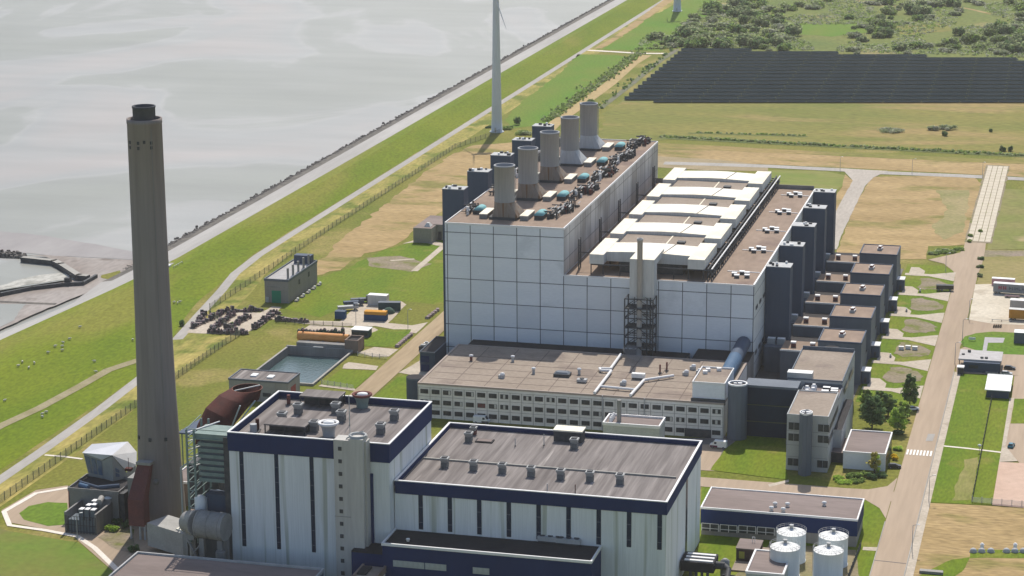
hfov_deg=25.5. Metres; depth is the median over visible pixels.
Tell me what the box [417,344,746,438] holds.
office block
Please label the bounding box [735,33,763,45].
shrub
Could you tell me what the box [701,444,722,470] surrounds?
brick bay
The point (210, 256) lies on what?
dike
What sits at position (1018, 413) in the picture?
lawn
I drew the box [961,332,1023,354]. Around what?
lawn
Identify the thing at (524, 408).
window
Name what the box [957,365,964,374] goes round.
guard booth
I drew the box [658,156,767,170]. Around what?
brown strip
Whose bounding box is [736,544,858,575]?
gravel yard
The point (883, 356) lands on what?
bay path
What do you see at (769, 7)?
shrub
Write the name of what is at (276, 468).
strip window
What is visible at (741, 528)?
window
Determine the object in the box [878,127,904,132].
shrub
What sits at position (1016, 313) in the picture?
tarp trailer
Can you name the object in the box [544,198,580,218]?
valve pipework
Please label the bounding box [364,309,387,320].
skip
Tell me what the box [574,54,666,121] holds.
rough grass
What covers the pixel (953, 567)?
lawn
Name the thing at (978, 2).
shrub
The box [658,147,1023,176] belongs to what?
dry strip
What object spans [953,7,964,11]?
shrub
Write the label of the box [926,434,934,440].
road patch
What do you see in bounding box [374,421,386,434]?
roof ventilator
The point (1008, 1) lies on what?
shrub
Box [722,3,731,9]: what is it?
shrub
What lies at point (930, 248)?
lawn
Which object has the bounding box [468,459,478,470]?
roof ventilator
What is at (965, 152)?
hedge
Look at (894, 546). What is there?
road
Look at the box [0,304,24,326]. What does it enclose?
inlet pool
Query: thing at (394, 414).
roof ventilator
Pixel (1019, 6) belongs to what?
shrub
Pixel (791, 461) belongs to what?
window
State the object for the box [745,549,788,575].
pump house
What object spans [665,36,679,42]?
shrub
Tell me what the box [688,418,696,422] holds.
window
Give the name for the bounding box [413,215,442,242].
substation
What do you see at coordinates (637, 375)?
air handler
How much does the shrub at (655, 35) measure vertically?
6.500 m
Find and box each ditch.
[657,137,1023,156]
[691,133,807,136]
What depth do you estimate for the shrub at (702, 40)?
1668.37 m
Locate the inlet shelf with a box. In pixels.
[0,301,55,304]
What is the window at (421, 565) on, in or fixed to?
in the navy annex at (420, 553)
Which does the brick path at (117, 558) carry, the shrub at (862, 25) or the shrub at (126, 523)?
the shrub at (126, 523)
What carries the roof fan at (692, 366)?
on the office block at (455, 383)
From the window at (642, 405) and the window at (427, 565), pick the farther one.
the window at (642, 405)
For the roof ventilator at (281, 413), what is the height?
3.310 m
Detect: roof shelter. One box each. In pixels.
[264,417,310,435]
[299,389,345,407]
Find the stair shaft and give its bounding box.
[406,374,423,399]
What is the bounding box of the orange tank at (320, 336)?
[297,329,349,342]
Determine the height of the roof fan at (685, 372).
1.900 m
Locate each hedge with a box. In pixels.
[540,49,645,120]
[599,48,673,108]
[635,45,678,49]
[659,134,1023,155]
[696,131,805,135]
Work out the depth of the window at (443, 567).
612.13 m
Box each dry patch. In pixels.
[173,335,237,376]
[366,256,429,271]
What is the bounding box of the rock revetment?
[122,0,609,268]
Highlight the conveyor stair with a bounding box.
[128,459,153,539]
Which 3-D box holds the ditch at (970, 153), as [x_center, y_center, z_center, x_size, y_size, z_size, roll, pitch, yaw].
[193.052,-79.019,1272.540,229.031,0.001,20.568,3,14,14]
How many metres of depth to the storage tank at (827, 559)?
628.96 m
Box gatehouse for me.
[958,349,1002,373]
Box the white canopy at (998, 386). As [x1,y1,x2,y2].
[985,374,1012,398]
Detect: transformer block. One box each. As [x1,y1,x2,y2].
[762,328,866,384]
[793,304,876,358]
[805,283,884,334]
[816,262,892,312]
[827,244,900,291]
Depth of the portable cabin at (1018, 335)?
870.43 m
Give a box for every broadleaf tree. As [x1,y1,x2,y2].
[858,389,873,403]
[858,394,886,428]
[866,452,880,473]
[874,390,885,402]
[881,393,897,415]
[886,406,908,430]
[897,401,911,417]
[900,373,919,404]
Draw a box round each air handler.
[576,377,587,382]
[631,372,644,379]
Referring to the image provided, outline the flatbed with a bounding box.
[1005,295,1019,297]
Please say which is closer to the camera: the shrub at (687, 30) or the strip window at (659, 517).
the strip window at (659, 517)
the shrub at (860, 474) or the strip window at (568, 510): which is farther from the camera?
the shrub at (860, 474)
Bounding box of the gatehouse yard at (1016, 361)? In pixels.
[954,347,1023,375]
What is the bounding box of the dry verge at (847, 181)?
[836,175,852,209]
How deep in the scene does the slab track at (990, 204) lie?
1120.71 m
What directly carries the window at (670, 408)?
in the office block at (455, 383)
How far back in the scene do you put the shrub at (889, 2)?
1908.37 m
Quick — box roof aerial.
[125,458,132,470]
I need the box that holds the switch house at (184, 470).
[182,466,187,505]
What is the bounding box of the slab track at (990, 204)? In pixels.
[967,166,1007,241]
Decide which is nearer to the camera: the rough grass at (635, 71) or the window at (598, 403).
the window at (598, 403)
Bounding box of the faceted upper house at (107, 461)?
[78,442,136,489]
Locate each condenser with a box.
[537,535,560,543]
[556,536,580,545]
[764,337,785,371]
[791,313,797,335]
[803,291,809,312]
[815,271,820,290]
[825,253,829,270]
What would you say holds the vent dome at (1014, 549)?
on the lawn at (998, 554)
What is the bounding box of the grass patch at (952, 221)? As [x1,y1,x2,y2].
[932,190,969,239]
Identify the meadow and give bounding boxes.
[599,101,1023,152]
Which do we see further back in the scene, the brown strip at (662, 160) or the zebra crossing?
the brown strip at (662, 160)
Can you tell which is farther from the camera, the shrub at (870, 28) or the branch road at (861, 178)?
the shrub at (870, 28)
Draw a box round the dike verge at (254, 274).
[0,0,673,506]
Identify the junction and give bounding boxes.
[836,478,896,517]
[929,242,985,279]
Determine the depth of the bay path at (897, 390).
811.86 m
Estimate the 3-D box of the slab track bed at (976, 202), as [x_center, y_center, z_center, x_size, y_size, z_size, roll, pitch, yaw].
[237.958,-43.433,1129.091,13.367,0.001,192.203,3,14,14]
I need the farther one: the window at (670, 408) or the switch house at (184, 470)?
the window at (670, 408)
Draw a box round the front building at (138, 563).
[109,551,323,575]
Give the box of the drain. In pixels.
[599,49,678,108]
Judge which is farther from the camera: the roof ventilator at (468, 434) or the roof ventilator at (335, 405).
the roof ventilator at (468, 434)
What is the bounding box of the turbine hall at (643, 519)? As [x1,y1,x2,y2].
[394,422,702,575]
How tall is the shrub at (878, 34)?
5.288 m
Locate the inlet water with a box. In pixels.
[0,258,74,289]
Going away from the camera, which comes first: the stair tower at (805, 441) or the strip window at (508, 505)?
the strip window at (508, 505)
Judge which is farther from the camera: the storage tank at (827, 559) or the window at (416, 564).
the storage tank at (827, 559)
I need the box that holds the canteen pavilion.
[831,429,892,470]
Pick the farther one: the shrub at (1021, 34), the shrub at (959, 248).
the shrub at (1021, 34)
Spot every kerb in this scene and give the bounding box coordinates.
[869,521,885,575]
[904,371,954,575]
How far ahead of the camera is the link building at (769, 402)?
756.50 m
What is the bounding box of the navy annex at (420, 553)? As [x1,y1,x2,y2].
[351,528,601,575]
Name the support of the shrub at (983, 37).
on the scrubland
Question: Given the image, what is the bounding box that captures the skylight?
[553,370,571,377]
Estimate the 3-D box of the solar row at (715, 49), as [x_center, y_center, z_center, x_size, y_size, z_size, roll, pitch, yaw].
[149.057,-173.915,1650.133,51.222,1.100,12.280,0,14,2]
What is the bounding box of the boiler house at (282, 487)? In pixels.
[227,390,431,575]
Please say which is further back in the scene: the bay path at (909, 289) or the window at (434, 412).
the bay path at (909, 289)
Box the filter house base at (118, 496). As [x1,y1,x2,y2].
[67,472,134,521]
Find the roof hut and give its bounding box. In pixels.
[553,425,585,442]
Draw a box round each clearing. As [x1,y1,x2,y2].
[792,24,866,36]
[894,24,950,34]
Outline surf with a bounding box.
[0,273,72,289]
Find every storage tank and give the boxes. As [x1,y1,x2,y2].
[769,538,800,575]
[776,523,806,563]
[812,541,843,575]
[818,527,848,567]
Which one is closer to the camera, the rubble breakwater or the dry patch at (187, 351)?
the dry patch at (187, 351)
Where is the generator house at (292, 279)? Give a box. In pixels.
[264,253,316,302]
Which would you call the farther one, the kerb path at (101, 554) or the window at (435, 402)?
the window at (435, 402)
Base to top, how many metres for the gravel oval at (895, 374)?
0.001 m
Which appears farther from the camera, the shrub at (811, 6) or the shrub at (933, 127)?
the shrub at (811, 6)
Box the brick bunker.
[345,335,363,352]
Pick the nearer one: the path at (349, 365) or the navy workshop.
the navy workshop
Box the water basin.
[256,340,352,385]
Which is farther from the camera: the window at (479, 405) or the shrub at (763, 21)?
the shrub at (763, 21)
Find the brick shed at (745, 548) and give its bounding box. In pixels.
[736,537,763,561]
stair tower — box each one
[333,411,370,575]
[727,380,747,440]
[798,409,812,475]
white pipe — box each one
[593,353,621,393]
[600,385,634,390]
[629,374,673,396]
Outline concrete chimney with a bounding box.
[126,104,185,531]
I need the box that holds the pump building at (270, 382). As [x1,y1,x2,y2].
[228,368,299,401]
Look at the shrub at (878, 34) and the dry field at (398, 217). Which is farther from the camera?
the shrub at (878, 34)
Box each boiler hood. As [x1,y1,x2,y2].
[578,234,727,280]
[599,214,741,258]
[618,197,755,237]
[636,180,768,219]
[652,166,779,200]
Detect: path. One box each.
[1,487,117,569]
[2,485,175,570]
[45,454,82,458]
[319,384,354,389]
[343,362,377,369]
[359,347,397,355]
[403,241,442,245]
[411,246,442,270]
[587,50,662,53]
[768,480,788,486]
[856,0,990,13]
[862,386,922,397]
[863,547,876,550]
[867,378,885,387]
[872,359,930,370]
[877,352,894,360]
[881,335,937,345]
[886,329,903,336]
[889,313,943,322]
[894,307,910,313]
[897,292,949,300]
[902,286,917,292]
[905,272,955,280]
[909,267,924,273]
[944,445,1000,452]
[983,337,1004,350]
[999,398,1016,461]
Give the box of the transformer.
[64,495,112,534]
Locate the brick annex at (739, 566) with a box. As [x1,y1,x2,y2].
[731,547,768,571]
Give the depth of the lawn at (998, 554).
650.12 m
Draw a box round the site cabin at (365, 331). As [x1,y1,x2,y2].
[350,326,372,337]
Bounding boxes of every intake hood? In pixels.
[461,201,486,214]
[534,209,546,219]
[557,190,568,200]
[577,173,589,182]
[596,157,607,165]
[614,142,624,150]
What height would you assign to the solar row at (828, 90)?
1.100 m
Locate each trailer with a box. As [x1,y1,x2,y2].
[337,302,358,309]
[343,297,363,305]
[350,295,367,301]
[936,284,953,290]
[993,281,1023,293]
[1009,307,1023,319]
[1010,298,1023,307]
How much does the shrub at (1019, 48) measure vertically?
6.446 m
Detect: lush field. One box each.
[505,54,625,127]
[602,0,714,50]
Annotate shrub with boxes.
[104,524,119,531]
[111,518,122,523]
[121,519,129,527]
[127,544,139,552]
[502,126,512,129]
[513,117,520,123]
[515,130,531,134]
[645,31,664,39]
[663,34,679,42]
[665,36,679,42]
[666,41,678,47]
[671,37,683,44]
[673,30,683,36]
[675,24,696,33]
[677,25,691,35]
[680,21,697,24]
[683,39,701,47]
[687,13,701,18]
[687,18,699,21]
[688,35,708,45]
[689,31,709,38]
[694,29,705,33]
[698,23,717,26]
[699,27,714,32]
[704,0,722,12]
[705,8,716,13]
[706,16,717,21]
[708,32,717,37]
[712,36,733,47]
[715,26,726,29]
[716,22,727,26]
[717,32,733,37]
[718,39,728,47]
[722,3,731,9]
[725,22,742,32]
[726,0,749,6]
[726,6,741,15]
[735,5,751,8]
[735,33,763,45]
[737,8,760,16]
[738,13,747,23]
[740,28,747,32]
[741,24,753,27]
[746,37,761,47]
[748,2,758,7]
[749,15,770,22]
[749,26,759,31]
[753,17,770,26]
[755,0,766,6]
[759,5,775,10]
[759,37,768,44]
[759,44,768,48]
[761,28,779,34]
[764,32,773,37]
[767,12,784,21]
[767,35,785,44]
[771,8,786,12]
[771,17,783,23]
[771,22,788,30]
[773,34,789,39]
[777,1,797,10]
[777,42,792,50]
[784,22,802,34]
[794,1,805,6]
[803,4,821,8]
[809,0,824,7]
[832,475,844,478]
[834,479,852,483]
[844,14,855,18]
[845,472,854,478]
[846,31,862,37]
[846,46,861,50]
[850,477,865,482]
[854,471,867,477]
[856,23,868,27]
[856,35,867,41]
[863,0,882,4]
[865,25,876,32]
[867,15,885,20]
[867,472,876,478]
[868,18,884,26]
[870,31,885,37]
[872,21,895,28]
[874,26,890,32]
[876,472,887,477]
[877,18,892,27]
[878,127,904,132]
[879,6,897,13]
[879,27,893,36]
[882,0,895,4]
[884,4,894,8]
[890,453,898,459]
[892,42,908,50]
[892,429,904,434]
[892,445,902,450]
[902,1,920,13]
[907,41,922,47]
[910,4,933,14]
[910,14,924,19]
[915,0,926,5]
[918,42,934,47]
[923,14,935,17]
[926,0,942,6]
[927,125,940,129]
[927,251,939,254]
[935,248,957,253]
[938,47,956,52]
[939,124,957,130]
[941,37,959,45]
[945,43,955,48]
[947,0,961,6]
[948,10,958,14]
[952,0,961,7]
[952,26,965,35]
[952,247,964,250]
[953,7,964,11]
[953,44,962,48]
[961,32,979,42]
[970,48,982,50]
[971,0,985,5]
[971,43,986,48]
[980,35,986,40]
[982,27,997,35]
[984,23,996,28]
[989,35,1007,42]
[992,19,1008,27]
[992,48,1011,53]
[996,23,1015,34]
[996,41,1005,47]
[1002,0,1016,3]
[1002,43,1014,51]
[1004,38,1023,43]
[1009,22,1023,27]
[1012,32,1023,40]
[1012,44,1023,51]
[1013,1,1023,10]
[1014,16,1023,20]
[1015,11,1023,16]
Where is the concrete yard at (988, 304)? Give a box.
[969,284,1023,324]
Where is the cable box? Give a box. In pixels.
[919,569,942,574]
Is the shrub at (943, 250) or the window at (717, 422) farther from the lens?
the shrub at (943, 250)
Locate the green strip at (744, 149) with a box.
[658,143,1023,163]
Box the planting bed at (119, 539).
[98,528,134,551]
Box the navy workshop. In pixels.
[700,487,864,546]
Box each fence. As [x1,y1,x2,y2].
[0,330,239,501]
[209,130,500,308]
[209,305,238,329]
[276,319,351,326]
[321,379,353,388]
[357,351,386,358]
[847,542,860,575]
[972,397,991,498]
[972,497,1023,505]
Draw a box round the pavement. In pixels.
[905,372,960,575]
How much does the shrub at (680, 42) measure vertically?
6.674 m
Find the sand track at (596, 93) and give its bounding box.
[548,55,650,129]
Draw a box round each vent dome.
[969,548,976,552]
[978,543,985,552]
[987,548,994,552]
[1002,548,1009,552]
[1011,543,1018,552]
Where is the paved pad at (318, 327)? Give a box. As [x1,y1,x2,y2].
[304,325,376,334]
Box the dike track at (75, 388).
[0,359,135,428]
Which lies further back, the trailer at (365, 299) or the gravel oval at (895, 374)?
the trailer at (365, 299)
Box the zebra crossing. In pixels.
[906,449,931,455]
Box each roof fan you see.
[498,372,504,378]
[620,380,626,385]
[682,370,688,375]
[690,364,695,369]
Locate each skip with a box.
[335,309,346,318]
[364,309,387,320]
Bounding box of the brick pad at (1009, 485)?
[992,462,1023,507]
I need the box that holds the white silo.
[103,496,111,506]
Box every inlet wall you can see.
[0,274,97,296]
[20,256,89,280]
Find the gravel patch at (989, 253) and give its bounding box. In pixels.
[984,250,1023,256]
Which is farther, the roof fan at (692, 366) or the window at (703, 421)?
the roof fan at (692, 366)
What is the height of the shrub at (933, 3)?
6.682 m
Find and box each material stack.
[189,322,196,328]
[226,328,232,333]
[251,323,257,328]
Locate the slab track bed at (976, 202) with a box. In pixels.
[964,165,1009,242]
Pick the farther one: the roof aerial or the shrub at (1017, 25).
the shrub at (1017, 25)
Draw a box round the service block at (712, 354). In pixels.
[469,339,753,379]
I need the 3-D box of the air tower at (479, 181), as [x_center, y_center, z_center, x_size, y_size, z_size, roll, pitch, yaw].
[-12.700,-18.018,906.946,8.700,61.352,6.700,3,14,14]
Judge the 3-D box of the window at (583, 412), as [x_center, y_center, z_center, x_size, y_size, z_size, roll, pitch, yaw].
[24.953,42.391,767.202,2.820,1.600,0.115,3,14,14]
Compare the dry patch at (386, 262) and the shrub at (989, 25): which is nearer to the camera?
the dry patch at (386, 262)
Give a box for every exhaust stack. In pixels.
[479,163,534,220]
[516,146,556,200]
[538,130,577,182]
[559,115,596,166]
[579,102,613,150]
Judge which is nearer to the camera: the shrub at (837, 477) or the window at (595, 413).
the shrub at (837, 477)
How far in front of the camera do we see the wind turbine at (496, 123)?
1317.83 m
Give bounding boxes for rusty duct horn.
[180,383,261,512]
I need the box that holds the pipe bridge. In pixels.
[723,336,750,375]
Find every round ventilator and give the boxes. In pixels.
[318,419,338,437]
[352,391,371,408]
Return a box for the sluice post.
[64,274,71,281]
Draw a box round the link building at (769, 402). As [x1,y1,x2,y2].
[746,378,800,437]
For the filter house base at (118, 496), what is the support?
on the ground at (68, 470)
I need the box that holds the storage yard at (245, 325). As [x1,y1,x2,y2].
[186,306,280,334]
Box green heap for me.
[384,307,394,314]
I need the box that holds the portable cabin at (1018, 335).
[1014,329,1023,343]
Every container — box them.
[367,293,388,305]
[378,301,400,310]
[992,277,1014,284]
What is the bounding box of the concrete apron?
[399,361,427,375]
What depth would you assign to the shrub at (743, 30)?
1736.90 m
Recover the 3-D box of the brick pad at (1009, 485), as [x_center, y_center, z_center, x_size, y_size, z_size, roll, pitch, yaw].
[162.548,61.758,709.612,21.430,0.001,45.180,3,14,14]
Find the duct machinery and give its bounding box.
[194,489,232,559]
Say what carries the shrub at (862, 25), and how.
on the scrubland
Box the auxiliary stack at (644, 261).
[624,238,663,355]
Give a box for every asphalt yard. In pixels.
[677,436,734,455]
[755,269,902,398]
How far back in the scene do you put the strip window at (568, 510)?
613.18 m
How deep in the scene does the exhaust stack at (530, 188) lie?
875.24 m
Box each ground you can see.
[0,0,1023,575]
[619,48,1023,103]
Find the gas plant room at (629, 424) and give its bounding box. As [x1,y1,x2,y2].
[602,399,665,437]
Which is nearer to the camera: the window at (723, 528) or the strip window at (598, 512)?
the strip window at (598, 512)
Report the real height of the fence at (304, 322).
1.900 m
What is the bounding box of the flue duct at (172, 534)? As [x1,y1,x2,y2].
[147,507,232,559]
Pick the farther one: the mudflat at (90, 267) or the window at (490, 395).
the mudflat at (90, 267)
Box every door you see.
[272,290,280,302]
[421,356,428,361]
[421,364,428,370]
[438,231,441,239]
[739,551,744,558]
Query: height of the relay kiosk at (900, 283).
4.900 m
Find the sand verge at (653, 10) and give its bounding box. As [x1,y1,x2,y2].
[594,0,672,48]
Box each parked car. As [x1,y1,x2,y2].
[888,463,900,468]
[909,406,919,410]
[1000,370,1012,374]
[1003,365,1015,369]
[1007,442,1014,447]
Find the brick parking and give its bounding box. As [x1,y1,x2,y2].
[1006,376,1023,462]
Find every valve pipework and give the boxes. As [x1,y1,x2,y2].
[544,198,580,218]
[568,180,600,199]
[590,164,618,181]
[608,147,635,164]
[626,135,651,149]
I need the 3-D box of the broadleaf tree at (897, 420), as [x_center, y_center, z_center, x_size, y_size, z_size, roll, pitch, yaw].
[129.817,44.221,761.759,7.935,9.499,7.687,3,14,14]
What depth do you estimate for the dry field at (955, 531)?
665.19 m
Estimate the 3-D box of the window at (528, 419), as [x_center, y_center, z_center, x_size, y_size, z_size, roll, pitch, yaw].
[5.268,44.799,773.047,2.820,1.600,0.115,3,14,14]
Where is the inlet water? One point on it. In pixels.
(11, 270)
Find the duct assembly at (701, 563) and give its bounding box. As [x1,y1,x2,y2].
[680,551,735,575]
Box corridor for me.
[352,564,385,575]
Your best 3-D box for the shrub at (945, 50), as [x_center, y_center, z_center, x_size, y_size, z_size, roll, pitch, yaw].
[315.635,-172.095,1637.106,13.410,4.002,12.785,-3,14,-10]
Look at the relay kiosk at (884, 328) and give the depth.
885.79 m
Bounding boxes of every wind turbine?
[490,0,505,132]
[672,0,681,11]
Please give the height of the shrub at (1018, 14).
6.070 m
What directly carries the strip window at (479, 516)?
in the turbine hall at (643, 519)
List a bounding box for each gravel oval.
[882,367,922,382]
[894,342,930,356]
[901,319,935,332]
[910,298,943,310]
[918,278,945,289]
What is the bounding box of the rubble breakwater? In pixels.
[0,249,26,258]
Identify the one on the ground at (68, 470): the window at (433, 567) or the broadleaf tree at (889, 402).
the broadleaf tree at (889, 402)
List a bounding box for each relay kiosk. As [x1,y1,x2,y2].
[861,367,871,383]
[871,341,880,357]
[880,318,889,333]
[889,296,897,310]
[897,276,905,290]
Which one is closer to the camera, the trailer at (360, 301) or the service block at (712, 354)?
the service block at (712, 354)
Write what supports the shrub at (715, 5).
on the scrubland
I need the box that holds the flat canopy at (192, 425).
[179,419,199,467]
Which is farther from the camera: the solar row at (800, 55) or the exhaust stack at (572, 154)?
the solar row at (800, 55)
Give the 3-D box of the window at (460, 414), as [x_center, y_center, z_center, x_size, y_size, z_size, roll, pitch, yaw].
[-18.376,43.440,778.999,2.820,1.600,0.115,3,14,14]
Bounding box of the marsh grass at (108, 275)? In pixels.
[101,270,120,278]
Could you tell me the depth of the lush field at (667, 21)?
1782.97 m
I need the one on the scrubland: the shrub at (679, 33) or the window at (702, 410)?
the shrub at (679, 33)
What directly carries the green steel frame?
on the ground at (68, 470)
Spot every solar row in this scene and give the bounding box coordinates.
[624,96,1023,98]
[629,92,1023,95]
[634,89,1023,91]
[638,85,1023,87]
[642,81,1023,83]
[647,77,1023,79]
[651,74,1023,76]
[653,100,1023,101]
[655,70,1023,72]
[659,67,1023,69]
[663,64,1023,66]
[667,60,1023,62]
[670,57,1017,59]
[674,54,927,56]
[678,51,838,53]
[681,48,751,50]
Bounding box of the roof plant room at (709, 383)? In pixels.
[691,366,733,405]
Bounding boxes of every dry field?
[317,142,511,274]
[836,176,980,258]
[913,503,1023,575]
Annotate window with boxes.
[239,452,245,545]
[274,454,280,548]
[309,457,315,551]
[352,332,367,335]
[393,560,398,566]
[398,561,403,566]
[403,561,408,567]
[408,561,413,567]
[413,562,418,568]
[418,495,422,529]
[419,562,423,568]
[420,389,427,393]
[425,563,430,569]
[430,563,435,569]
[432,390,439,394]
[432,400,439,404]
[432,410,439,414]
[435,564,440,570]
[440,564,445,570]
[443,390,450,394]
[443,401,450,405]
[443,411,450,415]
[447,497,451,531]
[454,391,461,395]
[455,412,462,416]
[466,392,473,396]
[466,402,473,406]
[466,412,473,416]
[473,567,478,573]
[477,393,484,397]
[477,403,484,407]
[477,500,481,534]
[478,568,483,573]
[483,568,488,574]
[489,393,496,398]
[489,404,496,408]
[489,414,496,418]
[500,394,507,398]
[500,405,507,409]
[500,415,507,419]
[506,502,510,536]
[512,395,519,399]
[512,406,519,410]
[512,416,519,420]
[523,396,530,400]
[523,406,530,410]
[523,417,530,421]
[535,397,542,401]
[535,407,542,411]
[535,417,542,421]
[536,505,540,538]
[546,397,554,402]
[547,408,554,412]
[547,418,554,422]
[558,398,565,402]
[558,409,565,413]
[558,419,565,423]
[566,507,570,536]
[570,399,577,403]
[570,410,577,414]
[570,420,577,424]
[581,421,589,425]
[582,400,589,404]
[582,411,589,415]
[593,401,600,405]
[593,411,600,415]
[593,422,600,426]
[596,510,600,544]
[605,402,612,406]
[627,512,631,546]
[629,403,636,407]
[641,404,648,408]
[652,405,660,409]
[657,515,661,549]
[664,406,672,410]
[664,416,672,421]
[665,427,671,431]
[676,406,684,411]
[676,417,684,421]
[676,428,683,432]
[685,479,687,550]
[688,407,696,412]
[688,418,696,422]
[700,408,708,412]
[700,419,708,423]
[701,523,718,531]
[712,409,720,413]
[712,420,720,424]
[712,430,719,434]
[720,524,736,532]
[738,525,755,533]
[757,527,774,535]
[788,433,798,440]
[788,458,797,465]
[789,422,798,429]
[817,460,827,467]
[818,424,828,431]
[818,435,828,442]
[829,416,833,431]
[969,365,977,368]
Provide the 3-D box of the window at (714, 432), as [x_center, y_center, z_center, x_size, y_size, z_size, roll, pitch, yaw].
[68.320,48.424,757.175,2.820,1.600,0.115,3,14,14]
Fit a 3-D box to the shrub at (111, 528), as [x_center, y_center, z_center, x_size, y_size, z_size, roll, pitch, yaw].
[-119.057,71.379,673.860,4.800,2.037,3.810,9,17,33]
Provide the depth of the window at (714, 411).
755.33 m
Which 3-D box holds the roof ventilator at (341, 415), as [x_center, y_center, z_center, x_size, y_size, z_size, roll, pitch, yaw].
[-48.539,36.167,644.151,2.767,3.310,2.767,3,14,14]
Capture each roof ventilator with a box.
[276,410,287,417]
[292,401,303,414]
[308,419,319,431]
[330,401,341,413]
[336,408,346,421]
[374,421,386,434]
[388,408,399,420]
[439,455,449,467]
[464,430,473,441]
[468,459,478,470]
[469,425,477,434]
[497,461,506,473]
[526,464,535,476]
[555,467,565,479]
[569,436,578,448]
[585,469,594,481]
[615,472,624,484]
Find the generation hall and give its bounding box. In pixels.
[445,137,813,377]
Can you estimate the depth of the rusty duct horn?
657.99 m
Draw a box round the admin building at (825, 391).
[786,345,854,472]
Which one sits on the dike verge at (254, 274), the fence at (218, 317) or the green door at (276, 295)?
the fence at (218, 317)
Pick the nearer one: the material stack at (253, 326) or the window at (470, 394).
the window at (470, 394)
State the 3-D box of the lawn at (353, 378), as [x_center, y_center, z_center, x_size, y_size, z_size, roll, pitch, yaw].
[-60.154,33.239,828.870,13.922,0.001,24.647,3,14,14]
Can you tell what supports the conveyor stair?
on the ground at (68, 470)
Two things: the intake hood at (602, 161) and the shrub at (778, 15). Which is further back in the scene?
the shrub at (778, 15)
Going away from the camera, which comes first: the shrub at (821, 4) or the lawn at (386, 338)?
the lawn at (386, 338)
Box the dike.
[0,0,660,469]
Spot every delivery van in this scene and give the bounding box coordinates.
[473,415,489,423]
[710,439,726,448]
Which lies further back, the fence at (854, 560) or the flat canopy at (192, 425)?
the flat canopy at (192, 425)
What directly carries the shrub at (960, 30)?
on the scrubland
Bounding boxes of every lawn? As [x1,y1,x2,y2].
[0,528,112,575]
[19,502,67,525]
[176,321,298,435]
[281,240,443,316]
[323,369,374,388]
[364,329,410,346]
[376,374,434,423]
[698,486,884,575]
[711,436,786,478]
[768,170,844,189]
[855,264,953,405]
[920,557,969,575]
[926,245,963,258]
[931,373,1008,504]
[953,457,977,499]
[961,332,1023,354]
[970,549,1023,557]
[977,249,1023,283]
[987,189,1023,249]
[1011,399,1023,422]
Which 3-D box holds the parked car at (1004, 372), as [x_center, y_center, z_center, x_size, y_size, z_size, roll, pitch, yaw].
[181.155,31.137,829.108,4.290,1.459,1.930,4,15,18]
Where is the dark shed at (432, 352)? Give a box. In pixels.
[419,336,445,371]
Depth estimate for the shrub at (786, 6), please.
1876.36 m
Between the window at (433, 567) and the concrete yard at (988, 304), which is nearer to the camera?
the window at (433, 567)
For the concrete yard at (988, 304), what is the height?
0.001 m
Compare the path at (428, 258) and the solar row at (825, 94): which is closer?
the path at (428, 258)
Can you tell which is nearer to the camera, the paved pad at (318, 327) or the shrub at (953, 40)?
the paved pad at (318, 327)
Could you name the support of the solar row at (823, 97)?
on the solar ground at (637, 100)
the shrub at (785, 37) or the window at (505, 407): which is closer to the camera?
the window at (505, 407)
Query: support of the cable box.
on the lawn at (953, 567)
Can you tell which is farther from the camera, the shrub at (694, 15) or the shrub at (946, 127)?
the shrub at (694, 15)
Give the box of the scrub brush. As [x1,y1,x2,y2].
[638,0,1023,57]
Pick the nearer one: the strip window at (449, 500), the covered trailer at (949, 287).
the strip window at (449, 500)
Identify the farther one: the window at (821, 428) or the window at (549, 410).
the window at (549, 410)
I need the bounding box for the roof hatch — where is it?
[475,438,494,443]
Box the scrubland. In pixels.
[658,0,1023,59]
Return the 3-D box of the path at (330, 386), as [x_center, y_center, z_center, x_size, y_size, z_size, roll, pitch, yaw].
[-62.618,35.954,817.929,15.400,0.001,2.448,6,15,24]
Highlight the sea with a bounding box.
[0,0,606,332]
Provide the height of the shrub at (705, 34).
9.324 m
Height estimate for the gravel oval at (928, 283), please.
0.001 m
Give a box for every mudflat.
[0,231,132,259]
[0,255,132,328]
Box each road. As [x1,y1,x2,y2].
[0,0,662,483]
[273,301,427,332]
[350,311,443,396]
[664,162,1023,179]
[700,477,893,500]
[835,168,886,248]
[870,242,976,575]
[961,320,1023,343]
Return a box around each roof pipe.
[247,423,259,432]
[255,418,260,430]
[285,394,291,405]
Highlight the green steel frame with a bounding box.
[185,414,232,542]
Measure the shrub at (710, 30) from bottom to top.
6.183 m
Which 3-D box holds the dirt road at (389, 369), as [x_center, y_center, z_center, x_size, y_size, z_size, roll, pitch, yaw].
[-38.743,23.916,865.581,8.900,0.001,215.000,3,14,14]
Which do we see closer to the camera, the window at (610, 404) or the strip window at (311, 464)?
the strip window at (311, 464)
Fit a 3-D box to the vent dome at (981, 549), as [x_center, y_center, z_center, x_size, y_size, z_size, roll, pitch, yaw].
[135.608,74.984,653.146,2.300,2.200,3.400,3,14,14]
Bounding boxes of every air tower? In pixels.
[442,184,467,336]
[467,168,491,202]
[490,151,514,184]
[512,137,534,167]
[532,122,553,149]
[764,261,792,341]
[779,241,805,316]
[791,222,816,293]
[803,203,826,273]
[813,188,836,254]
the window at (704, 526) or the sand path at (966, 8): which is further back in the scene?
the sand path at (966, 8)
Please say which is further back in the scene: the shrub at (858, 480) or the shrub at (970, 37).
the shrub at (970, 37)

